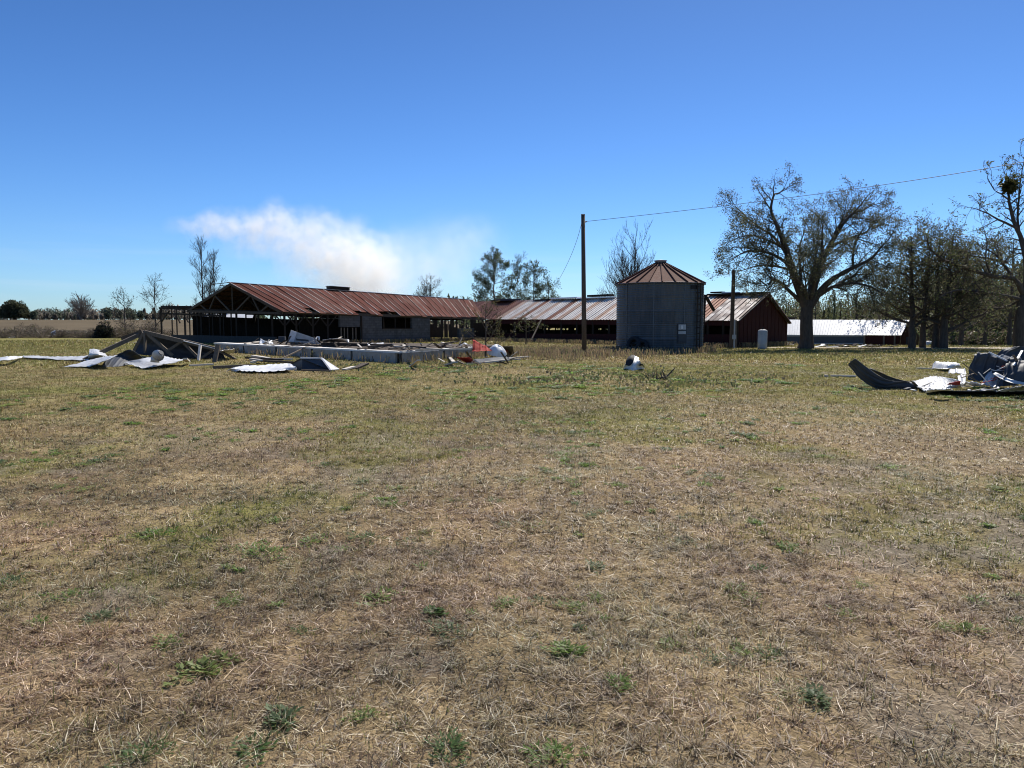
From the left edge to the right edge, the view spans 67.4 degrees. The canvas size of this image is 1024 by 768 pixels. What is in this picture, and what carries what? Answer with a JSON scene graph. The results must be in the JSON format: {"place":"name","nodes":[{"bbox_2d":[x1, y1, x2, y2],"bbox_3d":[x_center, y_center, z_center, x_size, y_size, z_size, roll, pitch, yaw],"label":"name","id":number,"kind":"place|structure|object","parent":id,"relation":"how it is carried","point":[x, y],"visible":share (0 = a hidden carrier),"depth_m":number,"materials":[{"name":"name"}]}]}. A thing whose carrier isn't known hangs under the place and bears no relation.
{"place":"outdoors","nodes":[
{"label":"outdoors","id":0,"kind":"place"},
{"bbox_2d":[0,320,1023,767],"bbox_3d":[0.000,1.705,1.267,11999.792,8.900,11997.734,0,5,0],"label":"ground","id":1,"kind":"structure","parent":0,"point":[808,756],"depth_m":5.24,"materials":[{"name":"plant"}]},
{"bbox_2d":[0,356,22,360],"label":"torn sheet","id":2,"kind":"object","parent":1,"relation":"on","point":[8,358],"visible":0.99,"depth_m":29.92,"materials":[{"name":"white paint"}]},
{"bbox_2d":[0,299,29,319],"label":"dome oak","id":3,"kind":"object","parent":1,"relation":"on","point":[12,308],"visible":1,"depth_m":236.88,"materials":[{"name":"green plant"}]},
{"bbox_2d":[23,355,88,359],"bbox_3d":[-19.800,-1.174,33.903,6.253,0.144,1.587,3,5,30],"label":"torn sheet","id":4,"kind":"object","parent":1,"relation":"on","point":[59,357],"visible":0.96,"depth_m":33.77,"materials":[{"name":"metal"}]},
{"bbox_2d":[65,291,97,319],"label":"bare tree","id":5,"kind":"object","parent":1,"relation":"on","point":[81,309],"visible":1,"depth_m":234.09,"materials":[{"name":"brown plant"}]},
{"bbox_2d":[0,318,175,337],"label":"brush row","id":6,"kind":"object","parent":1,"relation":"on","point":[35,332],"visible":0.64,"depth_m":83.64,"materials":[{"name":"brown plant"}]},
{"bbox_2d":[64,355,117,366],"bbox_3d":[-15.813,-0.899,28.472,1.652,0.428,4.852,-3,6,-35],"label":"torn sheet","id":7,"kind":"object","parent":1,"relation":"on","point":[91,362],"visible":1,"depth_m":27.92,"materials":[{"name":"metal"}]},
{"bbox_2d":[88,349,106,358],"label":"curled sheet","id":8,"kind":"object","parent":1,"relation":"on","point":[94,353],"visible":0.72,"depth_m":31.84,"materials":[{"name":"metal"}]},
{"bbox_2d":[0,303,207,319],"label":"woods","id":9,"kind":"object","parent":1,"relation":"on","point":[64,314],"visible":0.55,"depth_m":248.25,"materials":[{"name":"green plant"}]},
{"bbox_2d":[93,320,115,337],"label":"dark bush","id":10,"kind":"object","parent":1,"relation":"on","point":[102,330],"visible":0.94,"depth_m":82.60,"materials":[{"name":"green plant"}]},
{"bbox_2d":[101,349,142,366],"bbox_3d":[-15.042,-0.986,29.070,1.214,0.598,2.399,0,5,0],"label":"bent sheet","id":11,"kind":"object","parent":1,"relation":"on","point":[121,358],"visible":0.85,"depth_m":29.52,"materials":[{"name":"metal"}]},
{"bbox_2d":[108,286,142,327],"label":"sparse tree","id":12,"kind":"object","parent":1,"relation":"on","point":[124,309],"visible":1,"depth_m":85.52,"materials":[{"name":"brown plant"}]},
{"bbox_2d":[124,356,183,368],"bbox_3d":[-13.076,-0.846,28.526,2.018,0.306,4.008,-3,6,-38],"label":"torn sheet","id":13,"kind":"object","parent":1,"relation":"on","point":[144,363],"visible":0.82,"depth_m":27.86,"materials":[{"name":"metal"}]},
{"bbox_2d":[150,350,163,362],"bbox_3d":[-12.300,-0.963,26.624,0.471,0.445,0.407,0,5,0],"label":"roof ventilator","id":14,"kind":"object","parent":13,"relation":"on","point":[157,356],"visible":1,"depth_m":26.50,"materials":[{"name":"metal"}]},
{"bbox_2d":[138,272,173,332],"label":"bare tree","id":15,"kind":"object","parent":1,"relation":"on","point":[154,298],"visible":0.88,"depth_m":83.44,"materials":[{"name":"brown plant"}]},
{"bbox_2d":[82,330,236,360],"bbox_3d":[-15.115,-1.792,34.891,5.817,1.355,5.557,0,5,0],"label":"collapsed roof section","id":16,"kind":"object","parent":1,"relation":"on","point":[148,343],"visible":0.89,"depth_m":34.15,"materials":[{"name":"grey wood"}]},
{"bbox_2d":[221,349,234,353],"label":"sheet","id":17,"kind":"object","parent":16,"relation":"on","point":[228,351],"visible":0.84,"depth_m":33.67,"materials":[{"name":"metal"}]},
{"bbox_2d":[197,345,201,360],"bbox_3d":[-13.523,-1.277,33.203,0.122,0.850,0.900,-1,5,-14],"label":"post","id":18,"kind":"object","parent":1,"relation":"on","point":[199,352],"visible":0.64,"depth_m":33.23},
{"bbox_2d":[189,363,213,365],"bbox_3d":[-11.610,-0.718,28.712,0.080,0.060,1.032,3,5,31],"label":"batten","id":19,"kind":"object","parent":1,"relation":"on","point":[201,364],"visible":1,"depth_m":28.63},
{"bbox_2d":[189,234,218,316],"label":"bare tree","id":20,"kind":"object","parent":1,"relation":"on","point":[204,290],"visible":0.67,"depth_m":91.08,"materials":[{"name":"brown plant"}]},
{"bbox_2d":[199,248,226,316],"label":"bare tree","id":21,"kind":"object","parent":1,"relation":"on","point":[213,269],"visible":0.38,"depth_m":92.88,"materials":[{"name":"brown plant"}]},
{"bbox_2d":[212,344,220,361],"bbox_3d":[-12.254,-1.133,31.760,0.204,1.036,0.495,2,5,23],"label":"post","id":22,"kind":"object","parent":1,"relation":"on","point":[216,353],"visible":0.64,"depth_m":31.74,"materials":[{"name":"wood"}]},
{"bbox_2d":[213,364,251,368],"bbox_3d":[-9.991,-0.630,27.477,0.120,0.100,1.510,3,6,36],"label":"timber","id":23,"kind":"object","parent":1,"relation":"on","point":[224,366],"visible":0.79,"depth_m":27.25,"materials":[{"name":"wood"}]},
{"bbox_2d":[218,314,260,317],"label":"distant shed","id":24,"kind":"structure","parent":1,"relation":"on","point":[241,316],"depth_m":153.13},
{"bbox_2d":[227,363,296,371],"bbox_3d":[-8.499,-0.560,25.810,2.096,0.236,3.492,-2,5,-22],"label":"torn sheet","id":25,"kind":"object","parent":1,"relation":"on","point":[270,367],"visible":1,"depth_m":24.93,"materials":[{"name":"white paint"}]},
{"bbox_2d":[245,357,283,360],"bbox_3d":[-10.393,-1.059,32.135,0.180,0.110,3.470,-4,6,-41],"label":"board","id":26,"kind":"object","parent":1,"relation":"on","point":[265,358],"visible":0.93,"depth_m":31.70,"materials":[{"name":"grey wood"}]},
{"bbox_2d":[259,360,293,362],"bbox_3d":[-9.318,-0.888,29.971,0.140,0.110,3.146,-4,6,-42],"label":"board","id":27,"kind":"object","parent":1,"relation":"on","point":[277,361],"visible":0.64,"depth_m":29.64,"materials":[{"name":"grey wood"}]},
{"bbox_2d":[290,357,338,371],"bbox_3d":[-7.262,-0.736,26.788,1.240,0.458,4.784,-3,6,-35],"label":"hollow panel box","id":28,"kind":"object","parent":1,"relation":"on","point":[312,364],"visible":0.93,"depth_m":26.10,"materials":[{"name":"metal"}]},
{"bbox_2d":[159,282,484,342],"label":"open barn","id":29,"kind":"structure","parent":1,"relation":"on","point":[343,312],"depth_m":63.02,"materials":[{"name":"metal"}]},
{"bbox_2d":[382,317,411,328],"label":"window frame","id":30,"kind":"structure","parent":29,"relation":"in","point":[383,317],"depth_m":62.72,"materials":[{"name":"brown wood"}]},
{"bbox_2d":[214,341,492,362],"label":"foundation slab","id":31,"kind":"structure","parent":1,"relation":"on","point":[354,352],"depth_m":34.73,"materials":[{"name":"concrete"}]},
{"bbox_2d":[259,339,272,343],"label":"torn sheet","id":32,"kind":"object","parent":31,"relation":"on","point":[264,342],"visible":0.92,"depth_m":41.63,"materials":[{"name":"white paint"}]},
{"bbox_2d":[278,336,285,341],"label":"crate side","id":33,"kind":"object","parent":31,"relation":"on","point":[281,338],"visible":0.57,"depth_m":48.42,"materials":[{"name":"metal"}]},
{"bbox_2d":[282,344,311,357],"bbox_3d":[-9.884,-1.510,35.358,0.060,0.559,3.388,1,5,7],"label":"thin pole","id":34,"kind":"object","parent":31,"relation":"on","point":[295,351],"visible":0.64,"depth_m":35.17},
{"bbox_2d":[289,330,318,343],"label":"metal cabinet","id":35,"kind":"object","parent":31,"relation":"on","point":[296,337],"visible":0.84,"depth_m":42.54,"materials":[{"name":"metal"}]},
{"bbox_2d":[323,338,348,342],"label":"dented sheet","id":36,"kind":"object","parent":31,"relation":"on","point":[336,339],"visible":0.98,"depth_m":42.11,"materials":[{"name":"metal"}]},
{"bbox_2d":[321,343,378,346],"bbox_3d":[-7.505,-1.863,36.325,4.021,0.140,0.280,3,5,33],"label":"timber","id":37,"kind":"object","parent":31,"relation":"on","point":[344,344],"visible":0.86,"depth_m":36.30,"materials":[{"name":"grey wood"}]},
{"bbox_2d":[408,343,452,348],"bbox_3d":[-3.613,-1.739,34.826,0.160,0.120,6.592,1,5,10],"label":"board","id":38,"kind":"object","parent":31,"relation":"on","point":[428,346],"visible":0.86,"depth_m":34.11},
{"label":"board","id":39,"kind":"object","parent":31,"relation":"on","visible":0},
{"bbox_2d":[367,343,392,347],"bbox_3d":[-5.712,-1.650,33.139,1.116,0.180,0.200,-3,5,-31],"label":"timber","id":40,"kind":"object","parent":39,"relation":"on","point":[379,345],"visible":0.93,"depth_m":33.06,"materials":[{"name":"grey wood"}]},
{"bbox_2d":[352,363,368,368],"bbox_3d":[-5.300,-0.626,26.791,0.250,0.199,0.765,2,5,22],"label":"plank","id":41,"kind":"object","parent":1,"relation":"on","point":[359,366],"visible":0.86,"depth_m":26.75,"materials":[{"name":"grey wood"}]},
{"bbox_2d":[213,293,607,329],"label":"woods","id":42,"kind":"object","parent":1,"relation":"on","point":[438,321],"visible":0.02,"depth_m":163.23,"materials":[{"name":"green plant"}]},
{"bbox_2d":[409,359,420,366],"bbox_3d":[-3.422,-0.722,26.981,0.120,0.359,1.694,-1,5,-18],"label":"plank","id":43,"kind":"object","parent":1,"relation":"on","point":[415,362],"visible":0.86,"depth_m":26.84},
{"bbox_2d":[413,273,442,322],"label":"sparse tree","id":44,"kind":"object","parent":1,"relation":"on","point":[425,289],"visible":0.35,"depth_m":117.08,"materials":[{"name":"green plant"}]},
{"bbox_2d":[415,348,470,350],"bbox_3d":[-2.585,-1.287,28.611,2.475,0.140,0.100,3,5,30],"label":"board","id":45,"kind":"object","parent":1,"relation":"on","point":[443,349],"visible":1,"depth_m":28.50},
{"bbox_2d":[457,357,473,362],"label":"red sheet","id":46,"kind":"object","parent":1,"relation":"on","point":[467,359],"visible":0.81,"depth_m":30.01,"materials":[{"name":"metal"}]},
{"bbox_2d":[472,340,491,351],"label":"red sheet","id":47,"kind":"object","parent":1,"relation":"on","point":[477,346],"visible":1,"depth_m":33.17,"materials":[{"name":"metal"}]},
{"bbox_2d":[461,297,515,357],"bbox_3d":[-1.087,-2.654,35.393,2.767,2.954,1.954,0,5,0],"label":"young tree","id":48,"kind":"object","parent":1,"relation":"on","point":[478,317],"visible":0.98,"depth_m":35.28,"materials":[{"name":"brown plant"}]},
{"bbox_2d":[474,357,508,362],"bbox_3d":[-0.756,-0.987,31.409,1.487,0.199,1.114,-1,5,-11],"label":"grey panel","id":49,"kind":"object","parent":1,"relation":"on","point":[489,359],"visible":0.77,"depth_m":31.59,"materials":[{"name":"metal"}]},
{"bbox_2d":[463,246,525,324],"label":"evergreen tree","id":50,"kind":"object","parent":1,"relation":"on","point":[484,283],"visible":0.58,"depth_m":103.78,"materials":[{"name":"green plant"}]},
{"bbox_2d":[487,344,506,356],"bbox_3d":[-0.716,-1.421,33.390,0.783,0.620,0.740,3,5,33],"label":"white tarp","id":51,"kind":"object","parent":1,"relation":"on","point":[496,349],"visible":0.95,"depth_m":33.16,"materials":[{"name":"plastic"}]},
{"bbox_2d":[484,359,509,362],"bbox_3d":[-0.591,-0.909,30.488,1.205,0.140,0.100,-3,6,-35],"label":"board","id":52,"kind":"object","parent":1,"relation":"on","point":[496,361],"visible":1,"depth_m":30.42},
{"bbox_2d":[503,346,513,354],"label":"dark sheet","id":53,"kind":"object","parent":1,"relation":"on","point":[509,349],"visible":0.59,"depth_m":34.89,"materials":[{"name":"metal"}]},
{"bbox_2d":[220,337,797,362],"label":"dead weeds","id":54,"kind":"object","parent":1,"relation":"on","point":[592,351],"visible":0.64,"depth_m":39.40,"materials":[{"name":"brown plant"}]},
{"bbox_2d":[0,363,1023,767],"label":"green weeds","id":55,"kind":"object","parent":1,"relation":"on","point":[562,645],"visible":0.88,"depth_m":5.43,"materials":[{"name":"green plant"}]},
{"bbox_2d":[509,253,528,298],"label":"sparse tree","id":56,"kind":"object","parent":1,"relation":"on","point":[517,269],"visible":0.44,"depth_m":105.76,"materials":[{"name":"green plant"}]},
{"bbox_2d":[513,308,548,343],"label":"young tree","id":57,"kind":"object","parent":1,"relation":"on","point":[528,324],"visible":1,"depth_m":58.25,"materials":[{"name":"green plant"}]},
{"bbox_2d":[516,259,555,300],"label":"evergreen tree","id":58,"kind":"object","parent":1,"relation":"on","point":[536,285],"visible":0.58,"depth_m":103.09,"materials":[{"name":"green plant"}]},
{"bbox_2d":[532,274,563,329],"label":"evergreen tree","id":59,"kind":"object","parent":1,"relation":"on","point":[548,291],"visible":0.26,"depth_m":105.00,"materials":[{"name":"green plant"}]},
{"bbox_2d":[581,214,586,349],"bbox_3d":[3.579,-4.896,38.247,0.340,7.026,0.250,0,5,0],"label":"utility pole","id":60,"kind":"object","parent":1,"relation":"on","point":[583,290],"visible":0.88,"depth_m":38.16,"materials":[{"name":"wood"}]},
{"bbox_2d":[587,162,1021,221],"bbox_3d":[11.074,-7.495,30.521,2.499,0.266,20.929,-4,6,-38],"label":"power line","id":61,"kind":"object","parent":60,"relation":"attached to","point":[820,193],"visible":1,"depth_m":30.58,"materials":[{"name":"black metal"}]},
{"bbox_2d":[597,218,655,296],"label":"bare tree","id":62,"kind":"object","parent":1,"relation":"on","point":[626,267],"visible":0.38,"depth_m":87.32,"materials":[{"name":"brown plant"}]},
{"bbox_2d":[266,345,994,392],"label":"dark weeds","id":63,"kind":"object","parent":1,"relation":"on","point":[567,379],"visible":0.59,"depth_m":22.95,"materials":[{"name":"green plant"}]},
{"bbox_2d":[473,291,790,346],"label":"red wing barn","id":64,"kind":"structure","parent":1,"relation":"on","point":[561,313],"depth_m":61.95,"materials":[{"name":"wood"}]},
{"bbox_2d":[623,355,643,370],"bbox_3d":[4.249,-0.775,26.770,0.715,0.540,2.197,1,5,12],"label":"crumpled metal","id":65,"kind":"object","parent":1,"relation":"on","point":[633,362],"visible":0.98,"depth_m":25.97,"materials":[{"name":"white metal"}]},
{"bbox_2d":[626,336,640,350],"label":"old tyre","id":66,"kind":"object","parent":1,"relation":"on","point":[630,340],"visible":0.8,"depth_m":41.92,"materials":[{"name":"black rubber"}]},
{"bbox_2d":[639,340,648,350],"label":"old tyre","id":67,"kind":"object","parent":1,"relation":"on","point":[645,342],"visible":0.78,"depth_m":41.57,"materials":[{"name":"black rubber"}]},
{"bbox_2d":[641,368,674,379],"bbox_3d":[4.201,-0.329,22.099,0.986,0.332,1.458,2,5,22],"label":"fallen branch","id":68,"kind":"object","parent":1,"relation":"on","point":[662,377],"visible":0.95,"depth_m":21.68,"materials":[{"name":"wood"}]},
{"bbox_2d":[615,260,705,352],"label":"grain bin","id":69,"kind":"object","parent":1,"relation":"on","point":[660,303],"visible":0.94,"depth_m":41.77,"materials":[{"name":"metal"}]},
{"bbox_2d":[677,324,686,342],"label":"bin door","id":70,"kind":"structure","parent":69,"relation":"in","point":[681,328],"depth_m":41.54,"materials":[{"name":"metal"}]},
{"bbox_2d":[703,295,714,345],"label":"auger frame","id":71,"kind":"object","parent":1,"relation":"on","point":[706,298],"visible":0.74,"depth_m":46.04,"materials":[{"name":"grey metal"}]},
{"bbox_2d":[729,270,736,347],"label":"service post","id":72,"kind":"object","parent":1,"relation":"on","point":[733,335],"visible":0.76,"depth_m":48.71,"materials":[{"name":"brown wood"}]},
{"bbox_2d":[757,327,767,348],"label":"upright tank","id":73,"kind":"object","parent":1,"relation":"on","point":[762,338],"visible":0.91,"depth_m":48.19,"materials":[{"name":"white metal"}]},
{"bbox_2d":[703,160,915,348],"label":"oak tree","id":74,"kind":"object","parent":1,"relation":"on","point":[808,295],"visible":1,"depth_m":47.21,"materials":[{"name":"brown plant"}]},
{"bbox_2d":[824,375,855,376],"bbox_3d":[9.747,-0.243,22.832,0.865,0.070,0.120,3,5,30],"label":"plank","id":75,"kind":"object","parent":1,"relation":"on","point":[841,375],"visible":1,"depth_m":22.73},
{"bbox_2d":[787,317,909,344],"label":"white roofed shed","id":76,"kind":"structure","parent":1,"relation":"on","point":[837,332],"depth_m":119.34,"materials":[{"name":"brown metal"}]},
{"bbox_2d":[835,256,908,319],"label":"oak tree","id":77,"kind":"object","parent":1,"relation":"on","point":[879,316],"visible":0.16,"depth_m":126.09,"materials":[{"name":"green plant"}]},
{"bbox_2d":[848,359,921,389],"bbox_3d":[9.195,-0.227,18.902,1.796,0.770,0.385,3,5,32],"label":"gutter sheet","id":78,"kind":"object","parent":1,"relation":"on","point":[865,374],"visible":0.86,"depth_m":18.92,"materials":[{"name":"metal"}]},
{"bbox_2d":[870,368,910,382],"bbox_3d":[9.935,-0.201,20.193,1.026,0.426,0.207,3,5,31],"label":"sheet","id":79,"kind":"object","parent":1,"relation":"on","point":[884,376],"visible":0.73,"depth_m":20.24,"materials":[{"name":"metal"}]},
{"bbox_2d":[775,259,1022,340],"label":"woods","id":80,"kind":"object","parent":1,"relation":"on","point":[819,313],"visible":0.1,"depth_m":146.70,"materials":[{"name":"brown plant"}]},
{"bbox_2d":[875,268,923,344],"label":"oak tree","id":81,"kind":"object","parent":1,"relation":"on","point":[917,339],"visible":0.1,"depth_m":121.15,"materials":[{"name":"green plant"}]},
{"bbox_2d":[830,213,972,347],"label":"oak tree","id":82,"kind":"object","parent":1,"relation":"on","point":[913,316],"visible":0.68,"depth_m":48.19,"materials":[{"name":"green plant"}]},
{"bbox_2d":[862,225,991,347],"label":"oak tree","id":83,"kind":"object","parent":1,"relation":"on","point":[922,338],"visible":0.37,"depth_m":49.40,"materials":[{"name":"green plant"}]},
{"bbox_2d":[907,375,960,390],"bbox_3d":[10.506,-0.096,19.333,0.914,0.267,3.998,2,5,19],"label":"corrugated sheet","id":84,"kind":"object","parent":1,"relation":"on","point":[939,382],"visible":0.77,"depth_m":18.53,"materials":[{"name":"metal"}]},
{"bbox_2d":[858,203,1023,347],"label":"oak tree","id":85,"kind":"object","parent":1,"relation":"on","point":[944,332],"visible":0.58,"depth_m":47.84,"materials":[{"name":"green plant"}]},
{"bbox_2d":[878,326,1012,344],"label":"undergrowth","id":86,"kind":"object","parent":1,"relation":"on","point":[996,338],"visible":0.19,"depth_m":72.16,"materials":[{"name":"green plant"}]},
{"bbox_2d":[932,361,961,368],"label":"torn sheet","id":87,"kind":"object","parent":1,"relation":"on","point":[941,365],"visible":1,"depth_m":25.72,"materials":[{"name":"metal"}]},
{"bbox_2d":[900,247,998,344],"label":"oak tree","id":88,"kind":"object","parent":1,"relation":"on","point":[951,325],"visible":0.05,"depth_m":73.85,"materials":[{"name":"green plant"}]},
{"bbox_2d":[887,204,1018,347],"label":"oak tree","id":89,"kind":"object","parent":1,"relation":"on","point":[935,335],"visible":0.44,"depth_m":48.19,"materials":[{"name":"green plant"}]},
{"bbox_2d":[948,368,965,373],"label":"folded sheet","id":90,"kind":"object","parent":1,"relation":"on","point":[958,371],"visible":0.99,"depth_m":21.94,"materials":[{"name":"metal"}]},
{"bbox_2d":[957,374,965,383],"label":"folded sheet","id":91,"kind":"object","parent":1,"relation":"on","point":[963,380],"visible":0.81,"depth_m":20.46,"materials":[{"name":"metal"}]},
{"bbox_2d":[900,138,1023,346],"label":"oak tree","id":92,"kind":"object","parent":1,"relation":"on","point":[1009,186],"visible":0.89,"depth_m":46.43,"materials":[{"name":"brown plant"}]},
{"bbox_2d":[916,230,1022,345],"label":"oak tree","id":93,"kind":"object","parent":1,"relation":"on","point":[961,338],"visible":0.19,"depth_m":59.69,"materials":[{"name":"green plant"}]},
{"bbox_2d":[963,381,985,387],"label":"crumpled sheet","id":94,"kind":"object","parent":1,"relation":"on","point":[972,383],"visible":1,"depth_m":17.55,"materials":[{"name":"white paint"}]},
{"bbox_2d":[926,390,1023,394],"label":"front sheet","id":95,"kind":"object","parent":1,"relation":"on","point":[986,392],"visible":0.54,"depth_m":17.08,"materials":[{"name":"metal"}]},
{"bbox_2d":[926,388,952,392],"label":"front sheet","id":96,"kind":"object","parent":95,"relation":"on","point":[935,389],"visible":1,"depth_m":16.16,"materials":[{"name":"white paint"}]},
{"bbox_2d":[947,381,960,384],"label":"salmon sheet","id":97,"kind":"object","parent":95,"relation":"on","point":[956,383],"visible":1,"depth_m":16.91,"materials":[{"name":"red metal"}]},
{"bbox_2d":[932,226,1022,344],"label":"oak tree","id":98,"kind":"object","parent":1,"relation":"on","point":[984,341],"visible":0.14,"depth_m":67.47,"materials":[{"name":"green plant"}]},
{"bbox_2d":[983,370,999,387],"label":"corrugated sheet","id":99,"kind":"object","parent":1,"relation":"on","point":[989,376],"visible":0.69,"depth_m":18.77,"materials":[{"name":"metal"}]},
{"bbox_2d":[967,352,1022,381],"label":"arched sheet","id":100,"kind":"object","parent":1,"relation":"on","point":[981,363],"visible":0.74,"depth_m":19.10,"materials":[{"name":"metal"}]},
{"bbox_2d":[973,225,1022,344],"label":"oak tree","id":101,"kind":"object","parent":1,"relation":"on","point":[1009,329],"visible":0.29,"depth_m":63.63,"materials":[{"name":"green plant"}]},
{"bbox_2d":[996,385,1023,391],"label":"corrugated sheet","id":102,"kind":"object","parent":1,"relation":"on","point":[1016,388],"visible":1,"depth_m":16.42,"materials":[{"name":"metal"}]},
{"bbox_2d":[997,346,1023,359],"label":"back sheet","id":103,"kind":"object","parent":1,"relation":"on","point":[1011,351],"visible":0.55,"depth_m":21.26,"materials":[{"name":"metal"}]},
{"bbox_2d":[998,360,1023,386],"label":"torn sheet","id":104,"kind":"object","parent":1,"relation":"on","point":[1015,372],"visible":1,"depth_m":18.43,"materials":[{"name":"metal"}]},
{"bbox_2d":[993,372,1023,384],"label":"torn sheet","id":105,"kind":"object","parent":104,"relation":"on","point":[1006,379],"visible":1,"depth_m":18.36,"materials":[{"name":"metal"}]},
{"bbox_2d":[0,0,1023,320],"label":"sky","id":106,"kind":"structure","parent":0,"point":[378,146],"materials":[{"name":"blue"}]},
{"bbox_2d":[768,347,1008,348],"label":"dirt track","id":107,"kind":"structure","parent":0,"point":[906,347],"depth_m":49.59,"materials":[{"name":"soil"}]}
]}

